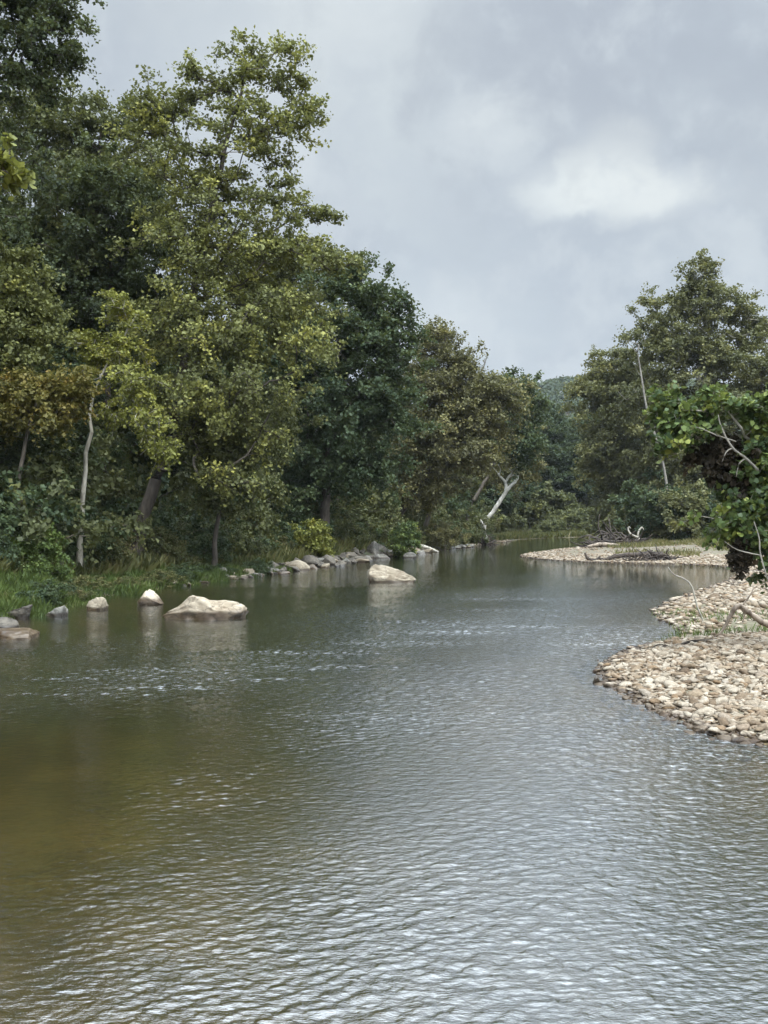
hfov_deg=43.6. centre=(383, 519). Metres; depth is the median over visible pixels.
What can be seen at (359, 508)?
bush
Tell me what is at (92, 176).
dark tree
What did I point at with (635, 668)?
cobble
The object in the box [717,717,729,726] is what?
cobble
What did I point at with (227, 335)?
sycamore tree
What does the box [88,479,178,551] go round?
bush
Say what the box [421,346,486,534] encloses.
tree
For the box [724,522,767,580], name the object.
dead branch
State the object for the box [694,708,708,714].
cobble
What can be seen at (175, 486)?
bush
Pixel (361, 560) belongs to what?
rock
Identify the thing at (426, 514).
bush
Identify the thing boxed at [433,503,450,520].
bush
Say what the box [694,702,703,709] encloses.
cobble
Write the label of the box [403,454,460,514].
woodland tree
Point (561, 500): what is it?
shrub
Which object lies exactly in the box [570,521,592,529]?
shrub
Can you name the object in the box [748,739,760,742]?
cobble
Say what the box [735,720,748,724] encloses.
cobble
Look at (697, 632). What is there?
grass
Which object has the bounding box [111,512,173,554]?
bush
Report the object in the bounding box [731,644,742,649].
cobble
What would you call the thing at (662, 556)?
root wad
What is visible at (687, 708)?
cobble
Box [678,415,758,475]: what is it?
dead branch
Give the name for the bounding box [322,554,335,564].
rock
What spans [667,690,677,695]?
cobble
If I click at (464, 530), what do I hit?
bush
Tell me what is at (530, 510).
shrub
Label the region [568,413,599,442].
tree
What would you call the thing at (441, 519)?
bush
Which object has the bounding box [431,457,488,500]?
woodland tree
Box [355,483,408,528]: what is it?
bush
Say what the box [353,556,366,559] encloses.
rock
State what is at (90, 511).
bush
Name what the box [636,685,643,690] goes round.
cobble
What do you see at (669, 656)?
cobble
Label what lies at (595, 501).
shrub
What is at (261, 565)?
bush
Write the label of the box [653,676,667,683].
cobble
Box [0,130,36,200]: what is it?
sycamore tree
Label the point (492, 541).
root mound
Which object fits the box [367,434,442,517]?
woodland tree
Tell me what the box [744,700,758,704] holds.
cobble
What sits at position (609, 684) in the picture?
cobble
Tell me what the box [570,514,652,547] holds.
driftwood heap
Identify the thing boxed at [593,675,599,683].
rock
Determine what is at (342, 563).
rock
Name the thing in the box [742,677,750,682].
cobble
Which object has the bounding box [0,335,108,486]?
woodland tree
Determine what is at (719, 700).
cobble
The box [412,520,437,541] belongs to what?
bush
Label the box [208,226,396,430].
dark tree
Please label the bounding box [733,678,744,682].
cobble
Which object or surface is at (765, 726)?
cobble
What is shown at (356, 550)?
rock
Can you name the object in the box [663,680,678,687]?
cobble
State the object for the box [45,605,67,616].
boulder
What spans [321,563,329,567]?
rock
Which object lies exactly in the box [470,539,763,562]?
gravel
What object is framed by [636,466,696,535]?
bush
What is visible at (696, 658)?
cobble
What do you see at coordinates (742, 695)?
cobble
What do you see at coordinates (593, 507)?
shrub
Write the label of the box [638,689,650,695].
cobble
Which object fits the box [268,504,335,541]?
bush
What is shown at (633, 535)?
forked root
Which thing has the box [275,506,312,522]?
bush
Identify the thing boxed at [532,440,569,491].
tree
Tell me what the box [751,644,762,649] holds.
cobble
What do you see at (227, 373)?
woodland tree
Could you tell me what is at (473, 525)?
bush
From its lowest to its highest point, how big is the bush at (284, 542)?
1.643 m
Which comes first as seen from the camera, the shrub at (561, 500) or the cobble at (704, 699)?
the cobble at (704, 699)
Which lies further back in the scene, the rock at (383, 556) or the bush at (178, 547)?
the rock at (383, 556)
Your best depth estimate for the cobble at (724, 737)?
10.46 m
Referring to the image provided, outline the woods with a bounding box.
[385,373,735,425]
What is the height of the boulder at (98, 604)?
0.733 m
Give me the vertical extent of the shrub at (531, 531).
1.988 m
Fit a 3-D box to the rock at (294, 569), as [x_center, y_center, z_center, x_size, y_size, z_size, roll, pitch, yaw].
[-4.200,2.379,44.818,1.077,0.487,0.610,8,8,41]
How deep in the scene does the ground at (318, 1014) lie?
6.38 m
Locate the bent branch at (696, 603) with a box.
[668,567,703,620]
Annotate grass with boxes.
[0,561,292,618]
[607,537,728,556]
[651,606,767,641]
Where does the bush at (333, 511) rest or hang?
on the ground at (318, 1014)
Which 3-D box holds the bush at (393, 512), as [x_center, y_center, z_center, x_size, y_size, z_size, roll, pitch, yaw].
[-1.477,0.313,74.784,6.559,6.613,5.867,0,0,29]
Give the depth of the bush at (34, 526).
32.54 m
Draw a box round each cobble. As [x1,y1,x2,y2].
[602,666,615,671]
[603,682,616,686]
[611,674,620,679]
[617,686,626,692]
[629,665,641,671]
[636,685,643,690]
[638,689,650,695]
[642,683,654,687]
[645,677,653,682]
[648,698,661,704]
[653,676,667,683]
[656,650,669,655]
[658,695,669,702]
[659,711,671,716]
[661,654,672,658]
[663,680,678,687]
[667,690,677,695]
[670,710,683,714]
[672,639,682,643]
[672,701,688,707]
[673,672,686,676]
[674,684,686,688]
[679,667,690,672]
[681,707,693,709]
[683,711,691,716]
[683,730,699,737]
[685,663,695,668]
[687,677,699,682]
[687,690,702,697]
[689,696,698,703]
[691,713,699,717]
[692,656,703,660]
[693,725,707,731]
[694,651,706,654]
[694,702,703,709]
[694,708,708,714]
[699,696,708,701]
[701,670,710,674]
[701,685,713,690]
[703,723,714,727]
[704,664,716,669]
[704,675,714,680]
[705,708,714,714]
[707,726,720,734]
[709,700,716,705]
[715,725,725,730]
[716,697,728,704]
[717,713,729,719]
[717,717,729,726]
[717,735,731,743]
[721,651,732,655]
[723,704,731,709]
[724,684,735,687]
[725,728,735,732]
[727,688,738,693]
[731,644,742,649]
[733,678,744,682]
[735,692,747,697]
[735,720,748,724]
[736,650,745,654]
[736,723,749,730]
[739,669,750,674]
[739,716,752,721]
[742,658,756,662]
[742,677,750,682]
[742,730,753,736]
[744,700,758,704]
[748,670,756,675]
[748,721,760,725]
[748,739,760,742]
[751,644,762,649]
[755,671,767,676]
[756,710,767,714]
[757,657,767,662]
[758,702,767,706]
[758,705,767,709]
[758,723,767,729]
[758,736,767,741]
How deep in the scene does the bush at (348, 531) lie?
60.34 m
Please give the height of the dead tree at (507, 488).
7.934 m
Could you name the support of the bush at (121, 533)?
on the ground at (318, 1014)
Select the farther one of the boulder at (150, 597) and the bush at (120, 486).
the bush at (120, 486)
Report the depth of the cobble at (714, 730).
10.71 m
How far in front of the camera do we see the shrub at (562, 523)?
138.85 m
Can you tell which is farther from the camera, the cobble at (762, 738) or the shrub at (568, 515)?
the shrub at (568, 515)
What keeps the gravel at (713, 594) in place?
on the ground at (318, 1014)
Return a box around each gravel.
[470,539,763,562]
[535,552,767,634]
[593,630,767,758]
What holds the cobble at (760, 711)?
on the gravel at (638, 655)
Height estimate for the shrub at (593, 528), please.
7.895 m
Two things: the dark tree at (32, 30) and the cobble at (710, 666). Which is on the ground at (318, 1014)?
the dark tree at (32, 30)
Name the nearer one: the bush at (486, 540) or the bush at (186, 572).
the bush at (186, 572)
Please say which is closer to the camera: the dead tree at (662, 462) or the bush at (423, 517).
the bush at (423, 517)
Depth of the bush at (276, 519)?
53.27 m
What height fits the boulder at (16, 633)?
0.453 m
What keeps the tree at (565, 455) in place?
on the ground at (318, 1014)
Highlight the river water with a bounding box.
[0,537,767,1023]
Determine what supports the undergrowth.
on the ground at (318, 1014)
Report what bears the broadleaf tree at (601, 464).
on the ground at (318, 1014)
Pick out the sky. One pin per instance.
(526, 167)
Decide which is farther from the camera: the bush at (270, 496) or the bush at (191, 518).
the bush at (270, 496)
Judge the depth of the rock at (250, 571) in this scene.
41.08 m
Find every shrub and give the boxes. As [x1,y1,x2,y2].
[478,509,510,533]
[497,507,527,529]
[509,492,549,528]
[523,521,559,532]
[528,529,542,533]
[530,479,593,518]
[535,515,574,530]
[545,508,585,527]
[550,485,603,509]
[564,502,599,524]
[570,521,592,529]
[585,501,602,522]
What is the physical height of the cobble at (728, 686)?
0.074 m
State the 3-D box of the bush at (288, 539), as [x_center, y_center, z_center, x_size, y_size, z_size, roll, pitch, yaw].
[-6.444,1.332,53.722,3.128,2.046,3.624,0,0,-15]
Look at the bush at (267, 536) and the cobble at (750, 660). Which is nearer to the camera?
the cobble at (750, 660)
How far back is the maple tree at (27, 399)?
31.63 m
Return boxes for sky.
[0,0,767,403]
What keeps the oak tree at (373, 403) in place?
on the ground at (318, 1014)
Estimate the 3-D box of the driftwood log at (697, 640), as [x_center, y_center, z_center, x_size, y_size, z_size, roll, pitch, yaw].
[5.198,2.302,17.299,1.598,0.323,0.065,0,0,0]
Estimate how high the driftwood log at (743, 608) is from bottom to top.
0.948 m
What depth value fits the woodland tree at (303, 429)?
62.83 m
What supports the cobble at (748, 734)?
on the gravel at (638, 655)
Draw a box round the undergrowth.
[0,528,603,578]
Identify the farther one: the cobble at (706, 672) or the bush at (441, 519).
the bush at (441, 519)
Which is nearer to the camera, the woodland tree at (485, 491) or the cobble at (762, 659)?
the cobble at (762, 659)
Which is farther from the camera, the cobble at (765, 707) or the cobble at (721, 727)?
the cobble at (765, 707)
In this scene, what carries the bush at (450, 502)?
on the ground at (318, 1014)
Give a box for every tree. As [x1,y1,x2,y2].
[0,0,107,243]
[0,70,190,363]
[0,122,212,477]
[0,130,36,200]
[0,203,105,348]
[0,233,82,381]
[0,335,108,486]
[0,336,147,478]
[0,358,108,532]
[55,270,192,443]
[63,287,185,574]
[98,25,369,554]
[111,352,214,495]
[135,318,271,421]
[136,349,327,566]
[165,289,233,394]
[174,344,289,487]
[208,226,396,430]
[242,249,444,533]
[274,400,322,496]
[333,414,388,506]
[365,315,540,523]
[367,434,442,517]
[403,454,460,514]
[421,346,486,534]
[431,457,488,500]
[443,458,496,518]
[458,424,548,505]
[462,468,531,515]
[466,365,553,523]
[476,465,518,537]
[491,464,545,525]
[527,402,579,444]
[531,411,579,485]
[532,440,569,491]
[538,399,563,415]
[549,435,605,505]
[558,344,670,513]
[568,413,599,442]
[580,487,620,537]
[604,248,767,498]
[626,340,667,488]
[683,330,767,489]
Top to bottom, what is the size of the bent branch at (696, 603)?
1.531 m
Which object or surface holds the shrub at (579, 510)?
on the ground at (318, 1014)
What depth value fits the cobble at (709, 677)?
13.46 m
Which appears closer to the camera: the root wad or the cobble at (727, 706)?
the cobble at (727, 706)
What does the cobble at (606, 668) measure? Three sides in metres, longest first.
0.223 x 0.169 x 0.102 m
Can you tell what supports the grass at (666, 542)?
on the ground at (318, 1014)
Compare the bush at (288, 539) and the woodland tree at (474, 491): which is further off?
the woodland tree at (474, 491)
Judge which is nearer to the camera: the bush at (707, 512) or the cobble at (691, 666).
the cobble at (691, 666)
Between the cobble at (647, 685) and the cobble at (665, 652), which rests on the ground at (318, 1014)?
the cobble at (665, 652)
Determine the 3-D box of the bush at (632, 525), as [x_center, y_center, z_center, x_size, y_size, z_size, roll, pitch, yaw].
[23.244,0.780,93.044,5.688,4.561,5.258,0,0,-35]
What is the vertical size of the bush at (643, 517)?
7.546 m
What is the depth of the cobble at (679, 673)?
13.92 m
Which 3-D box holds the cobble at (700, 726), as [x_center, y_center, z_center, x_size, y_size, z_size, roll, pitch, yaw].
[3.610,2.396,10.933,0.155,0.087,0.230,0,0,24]
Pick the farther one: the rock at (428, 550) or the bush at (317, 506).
the rock at (428, 550)
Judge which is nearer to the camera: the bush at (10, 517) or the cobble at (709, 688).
the cobble at (709, 688)
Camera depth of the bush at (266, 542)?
47.89 m
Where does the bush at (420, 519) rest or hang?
on the ground at (318, 1014)
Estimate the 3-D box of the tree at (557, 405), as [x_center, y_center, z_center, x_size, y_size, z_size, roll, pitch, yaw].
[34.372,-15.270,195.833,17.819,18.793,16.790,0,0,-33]
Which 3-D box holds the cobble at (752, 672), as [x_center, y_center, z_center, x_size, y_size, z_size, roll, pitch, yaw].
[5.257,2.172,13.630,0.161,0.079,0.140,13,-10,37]
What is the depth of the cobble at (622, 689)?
13.38 m
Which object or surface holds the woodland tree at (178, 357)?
on the ground at (318, 1014)
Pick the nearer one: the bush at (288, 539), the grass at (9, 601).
the grass at (9, 601)
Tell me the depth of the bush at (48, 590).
25.78 m
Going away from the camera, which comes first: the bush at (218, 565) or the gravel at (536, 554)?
the bush at (218, 565)
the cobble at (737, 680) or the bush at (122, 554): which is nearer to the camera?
the cobble at (737, 680)
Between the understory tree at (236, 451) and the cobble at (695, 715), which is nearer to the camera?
the cobble at (695, 715)
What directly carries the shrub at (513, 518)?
on the ground at (318, 1014)
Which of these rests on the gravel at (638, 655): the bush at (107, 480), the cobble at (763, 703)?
the cobble at (763, 703)
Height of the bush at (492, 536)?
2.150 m
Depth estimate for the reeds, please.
125.40 m
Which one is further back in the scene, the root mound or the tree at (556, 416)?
the tree at (556, 416)
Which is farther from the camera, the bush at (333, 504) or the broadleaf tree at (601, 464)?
the broadleaf tree at (601, 464)
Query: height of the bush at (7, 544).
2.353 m
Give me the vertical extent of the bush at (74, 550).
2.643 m
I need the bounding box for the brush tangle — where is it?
[608,545,653,560]
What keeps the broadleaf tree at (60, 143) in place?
on the ground at (318, 1014)
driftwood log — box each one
[421,545,438,552]
[584,550,663,560]
[587,542,617,547]
[652,638,716,647]
[718,588,767,633]
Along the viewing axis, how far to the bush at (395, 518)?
70.16 m
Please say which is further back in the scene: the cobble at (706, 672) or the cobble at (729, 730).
the cobble at (706, 672)
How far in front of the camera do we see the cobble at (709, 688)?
12.88 m
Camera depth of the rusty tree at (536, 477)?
102.22 m
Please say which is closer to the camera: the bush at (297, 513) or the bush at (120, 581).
the bush at (120, 581)
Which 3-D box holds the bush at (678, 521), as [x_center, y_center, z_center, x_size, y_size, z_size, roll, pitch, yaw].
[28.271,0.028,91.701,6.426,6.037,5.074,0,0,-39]
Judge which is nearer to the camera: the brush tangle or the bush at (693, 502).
the brush tangle
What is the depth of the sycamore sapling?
15.89 m
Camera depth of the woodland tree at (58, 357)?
42.26 m
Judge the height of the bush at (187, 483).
11.825 m
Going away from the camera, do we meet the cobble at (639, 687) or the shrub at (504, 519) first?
the cobble at (639, 687)
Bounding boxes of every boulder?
[0,617,18,627]
[0,628,39,639]
[6,604,32,617]
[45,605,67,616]
[86,597,107,610]
[137,589,163,604]
[162,595,248,619]
[367,541,386,553]
[367,564,415,582]
[402,552,416,557]
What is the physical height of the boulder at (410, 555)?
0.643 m
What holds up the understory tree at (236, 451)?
on the ground at (318, 1014)
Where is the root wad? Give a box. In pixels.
[637,546,685,560]
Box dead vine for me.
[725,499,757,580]
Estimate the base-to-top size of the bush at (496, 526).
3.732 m
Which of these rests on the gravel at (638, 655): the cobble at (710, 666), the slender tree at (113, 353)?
the cobble at (710, 666)
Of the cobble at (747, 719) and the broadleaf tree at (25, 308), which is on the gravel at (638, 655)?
the cobble at (747, 719)
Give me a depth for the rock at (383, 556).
59.33 m
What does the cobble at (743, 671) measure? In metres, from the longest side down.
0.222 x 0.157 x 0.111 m
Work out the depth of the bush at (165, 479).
47.32 m
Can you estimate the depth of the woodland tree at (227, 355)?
68.14 m
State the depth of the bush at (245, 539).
46.38 m
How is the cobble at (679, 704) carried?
on the gravel at (638, 655)
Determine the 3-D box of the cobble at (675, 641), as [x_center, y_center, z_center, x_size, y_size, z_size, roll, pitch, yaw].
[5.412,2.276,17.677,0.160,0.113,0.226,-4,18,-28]
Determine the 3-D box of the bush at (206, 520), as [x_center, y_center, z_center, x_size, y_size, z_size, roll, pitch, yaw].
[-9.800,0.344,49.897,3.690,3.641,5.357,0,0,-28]
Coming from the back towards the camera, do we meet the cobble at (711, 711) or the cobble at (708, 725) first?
the cobble at (711, 711)
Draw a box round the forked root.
[627,526,643,538]
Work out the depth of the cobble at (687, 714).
11.54 m
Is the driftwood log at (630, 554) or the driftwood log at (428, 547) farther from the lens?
the driftwood log at (428, 547)
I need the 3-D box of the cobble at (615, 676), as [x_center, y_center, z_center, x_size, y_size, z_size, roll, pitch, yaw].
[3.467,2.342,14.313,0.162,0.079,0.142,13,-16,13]
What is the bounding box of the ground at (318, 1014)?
[0,396,767,1023]
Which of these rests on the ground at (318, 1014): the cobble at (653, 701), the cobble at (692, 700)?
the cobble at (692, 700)
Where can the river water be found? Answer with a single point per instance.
(106, 783)
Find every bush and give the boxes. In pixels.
[0,450,158,564]
[0,465,87,561]
[0,528,21,573]
[1,445,104,503]
[4,427,131,506]
[4,522,76,582]
[15,577,80,606]
[18,483,136,558]
[26,432,158,543]
[32,359,205,517]
[47,485,115,521]
[54,518,114,567]
[58,574,114,592]
[64,586,98,599]
[83,517,134,566]
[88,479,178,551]
[93,375,274,490]
[110,463,145,505]
[110,576,140,588]
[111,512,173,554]
[112,538,137,557]
[121,439,178,521]
[125,525,201,565]
[128,487,207,544]
[136,569,189,587]
[148,467,228,515]
[154,494,245,537]
[156,562,205,581]
[157,463,258,538]
[172,523,240,567]
[192,492,228,535]
[193,520,281,554]
[205,563,238,572]
[207,518,270,555]
[221,464,292,538]
[222,496,281,534]
[238,557,274,574]
[242,534,282,549]
[253,526,297,547]
[255,506,284,535]
[257,473,336,518]
[263,468,282,508]
[265,442,315,515]
[268,500,283,521]
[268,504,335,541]
[269,534,293,546]
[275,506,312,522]
[276,495,342,522]
[288,506,341,537]
[288,518,337,556]
[289,443,395,519]
[316,508,380,537]
[330,517,369,542]
[331,498,403,537]
[333,513,396,542]
[335,477,402,529]
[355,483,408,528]
[370,489,407,521]
[374,520,423,556]
[375,512,422,532]
[394,485,439,526]
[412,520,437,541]
[419,511,437,519]
[421,519,471,550]
[422,487,477,522]
[422,516,449,533]
[428,514,450,539]
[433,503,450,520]
[435,499,457,523]
[444,505,494,544]
[445,520,474,543]
[459,501,487,527]
[475,528,488,543]
[480,526,495,542]
[482,516,500,536]
[595,505,651,539]
[607,478,693,540]
[611,500,658,535]
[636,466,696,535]
[640,520,668,539]
[642,478,722,539]
[650,489,693,540]
[687,479,725,537]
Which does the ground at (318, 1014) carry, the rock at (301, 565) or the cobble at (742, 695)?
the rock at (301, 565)
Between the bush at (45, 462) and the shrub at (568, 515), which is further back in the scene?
the shrub at (568, 515)
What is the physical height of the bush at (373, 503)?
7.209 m
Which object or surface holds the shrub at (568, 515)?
on the ground at (318, 1014)
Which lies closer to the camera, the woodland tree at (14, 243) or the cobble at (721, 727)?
the cobble at (721, 727)
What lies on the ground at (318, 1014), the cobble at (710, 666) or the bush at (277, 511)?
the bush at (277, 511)
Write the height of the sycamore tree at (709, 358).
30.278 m
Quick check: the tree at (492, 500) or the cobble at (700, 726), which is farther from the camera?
the tree at (492, 500)
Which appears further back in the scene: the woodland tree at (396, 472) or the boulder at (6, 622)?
the woodland tree at (396, 472)
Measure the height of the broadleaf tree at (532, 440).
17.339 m
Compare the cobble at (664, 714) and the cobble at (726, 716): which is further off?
the cobble at (664, 714)
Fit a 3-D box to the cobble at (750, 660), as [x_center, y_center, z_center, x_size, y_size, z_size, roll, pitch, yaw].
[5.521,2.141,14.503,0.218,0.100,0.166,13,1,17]
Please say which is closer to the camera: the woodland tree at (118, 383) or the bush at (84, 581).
the bush at (84, 581)
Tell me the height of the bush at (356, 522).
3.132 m
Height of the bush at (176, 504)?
5.845 m
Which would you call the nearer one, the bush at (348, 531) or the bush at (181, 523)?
the bush at (181, 523)
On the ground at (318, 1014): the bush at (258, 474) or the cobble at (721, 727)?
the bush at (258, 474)
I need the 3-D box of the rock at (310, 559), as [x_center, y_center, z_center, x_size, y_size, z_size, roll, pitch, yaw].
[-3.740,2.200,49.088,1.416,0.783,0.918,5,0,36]
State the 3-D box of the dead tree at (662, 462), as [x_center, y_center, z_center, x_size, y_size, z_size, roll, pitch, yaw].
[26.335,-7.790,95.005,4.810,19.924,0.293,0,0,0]
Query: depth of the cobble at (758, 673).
13.45 m
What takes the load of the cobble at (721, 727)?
on the gravel at (638, 655)
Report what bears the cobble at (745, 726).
on the cobble
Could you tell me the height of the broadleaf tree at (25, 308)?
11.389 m
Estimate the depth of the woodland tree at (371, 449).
71.52 m
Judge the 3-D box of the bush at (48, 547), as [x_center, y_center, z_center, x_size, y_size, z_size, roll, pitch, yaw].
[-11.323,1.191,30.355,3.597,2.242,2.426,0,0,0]
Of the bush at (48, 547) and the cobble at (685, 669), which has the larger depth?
the bush at (48, 547)
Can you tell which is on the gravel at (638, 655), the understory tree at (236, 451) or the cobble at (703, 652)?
the cobble at (703, 652)
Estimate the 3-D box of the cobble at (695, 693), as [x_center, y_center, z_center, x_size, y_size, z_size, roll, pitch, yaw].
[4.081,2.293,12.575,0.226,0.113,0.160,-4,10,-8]
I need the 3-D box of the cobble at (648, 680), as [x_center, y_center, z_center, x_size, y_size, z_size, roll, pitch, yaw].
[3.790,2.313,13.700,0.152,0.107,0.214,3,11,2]
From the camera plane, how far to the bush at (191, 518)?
43.65 m
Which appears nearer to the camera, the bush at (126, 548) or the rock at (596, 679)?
the rock at (596, 679)
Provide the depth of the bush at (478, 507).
98.85 m
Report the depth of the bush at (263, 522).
52.24 m
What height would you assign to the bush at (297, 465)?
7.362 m
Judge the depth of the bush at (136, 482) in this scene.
43.44 m
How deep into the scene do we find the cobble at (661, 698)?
12.46 m
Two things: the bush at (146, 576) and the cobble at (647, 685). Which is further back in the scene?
the bush at (146, 576)
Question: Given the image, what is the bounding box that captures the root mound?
[478,531,498,544]
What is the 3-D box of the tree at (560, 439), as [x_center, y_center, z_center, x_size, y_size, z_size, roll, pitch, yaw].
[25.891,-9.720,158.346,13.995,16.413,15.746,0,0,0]
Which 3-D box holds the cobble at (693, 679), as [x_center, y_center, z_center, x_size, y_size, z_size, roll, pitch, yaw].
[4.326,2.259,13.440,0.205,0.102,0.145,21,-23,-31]
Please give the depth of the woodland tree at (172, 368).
48.89 m
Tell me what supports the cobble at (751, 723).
on the gravel at (638, 655)
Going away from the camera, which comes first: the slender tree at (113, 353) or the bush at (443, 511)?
the slender tree at (113, 353)
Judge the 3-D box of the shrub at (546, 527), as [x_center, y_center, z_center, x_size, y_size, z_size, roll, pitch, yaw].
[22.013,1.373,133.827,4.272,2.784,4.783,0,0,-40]
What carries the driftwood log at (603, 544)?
on the ground at (318, 1014)
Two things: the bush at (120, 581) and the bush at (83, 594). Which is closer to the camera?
the bush at (83, 594)
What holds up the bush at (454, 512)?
on the ground at (318, 1014)
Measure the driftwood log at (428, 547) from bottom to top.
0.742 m
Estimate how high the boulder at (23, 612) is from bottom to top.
0.745 m
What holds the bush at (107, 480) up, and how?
on the ground at (318, 1014)
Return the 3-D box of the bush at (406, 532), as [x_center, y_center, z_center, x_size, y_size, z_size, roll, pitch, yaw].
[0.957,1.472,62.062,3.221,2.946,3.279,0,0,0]
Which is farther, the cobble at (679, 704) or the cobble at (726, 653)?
the cobble at (726, 653)
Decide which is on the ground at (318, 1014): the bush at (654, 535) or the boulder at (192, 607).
the bush at (654, 535)
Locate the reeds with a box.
[496,527,597,539]
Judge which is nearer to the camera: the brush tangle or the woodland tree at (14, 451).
the woodland tree at (14, 451)
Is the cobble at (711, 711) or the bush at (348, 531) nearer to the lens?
the cobble at (711, 711)
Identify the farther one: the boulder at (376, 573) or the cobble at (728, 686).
the boulder at (376, 573)
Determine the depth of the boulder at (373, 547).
61.28 m
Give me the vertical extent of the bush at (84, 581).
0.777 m
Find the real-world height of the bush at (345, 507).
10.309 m
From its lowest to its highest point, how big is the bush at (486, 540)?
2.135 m
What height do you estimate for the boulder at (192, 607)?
1.200 m
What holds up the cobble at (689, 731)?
on the ground at (318, 1014)
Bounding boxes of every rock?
[242,569,254,573]
[285,560,309,570]
[286,565,299,571]
[301,555,319,565]
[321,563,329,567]
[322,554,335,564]
[337,560,347,565]
[344,552,356,557]
[351,547,358,553]
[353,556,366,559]
[356,558,369,561]
[379,554,389,558]
[424,549,432,552]
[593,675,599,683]
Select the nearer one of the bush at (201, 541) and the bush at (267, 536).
the bush at (201, 541)
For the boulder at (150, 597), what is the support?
in the river water
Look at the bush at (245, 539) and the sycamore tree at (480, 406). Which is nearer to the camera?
the bush at (245, 539)
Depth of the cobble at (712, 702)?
11.99 m
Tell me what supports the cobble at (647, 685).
on the gravel at (638, 655)
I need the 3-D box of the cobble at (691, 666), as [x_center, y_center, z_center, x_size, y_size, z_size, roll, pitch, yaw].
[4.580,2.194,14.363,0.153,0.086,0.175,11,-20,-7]
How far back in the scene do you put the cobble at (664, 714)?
11.72 m
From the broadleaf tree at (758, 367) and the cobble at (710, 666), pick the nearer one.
the cobble at (710, 666)
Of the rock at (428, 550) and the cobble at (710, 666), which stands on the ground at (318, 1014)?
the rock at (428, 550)
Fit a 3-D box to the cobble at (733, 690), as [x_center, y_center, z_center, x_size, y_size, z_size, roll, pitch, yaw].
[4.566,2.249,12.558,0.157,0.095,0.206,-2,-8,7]
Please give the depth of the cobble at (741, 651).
15.45 m
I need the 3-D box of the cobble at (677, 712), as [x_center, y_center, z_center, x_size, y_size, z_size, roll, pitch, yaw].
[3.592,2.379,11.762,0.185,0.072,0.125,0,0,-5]
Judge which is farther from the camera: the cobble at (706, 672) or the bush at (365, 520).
the bush at (365, 520)
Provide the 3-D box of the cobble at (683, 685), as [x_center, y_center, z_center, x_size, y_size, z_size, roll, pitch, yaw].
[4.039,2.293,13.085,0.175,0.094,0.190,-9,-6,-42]
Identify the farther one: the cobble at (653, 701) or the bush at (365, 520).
the bush at (365, 520)
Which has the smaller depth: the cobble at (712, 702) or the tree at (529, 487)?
the cobble at (712, 702)
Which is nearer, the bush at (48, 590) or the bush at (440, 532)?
the bush at (48, 590)
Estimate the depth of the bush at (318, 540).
51.42 m
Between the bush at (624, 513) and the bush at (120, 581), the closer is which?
the bush at (120, 581)
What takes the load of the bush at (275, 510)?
on the ground at (318, 1014)
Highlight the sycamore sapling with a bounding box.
[641,380,767,593]
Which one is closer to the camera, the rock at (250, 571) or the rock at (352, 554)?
the rock at (250, 571)

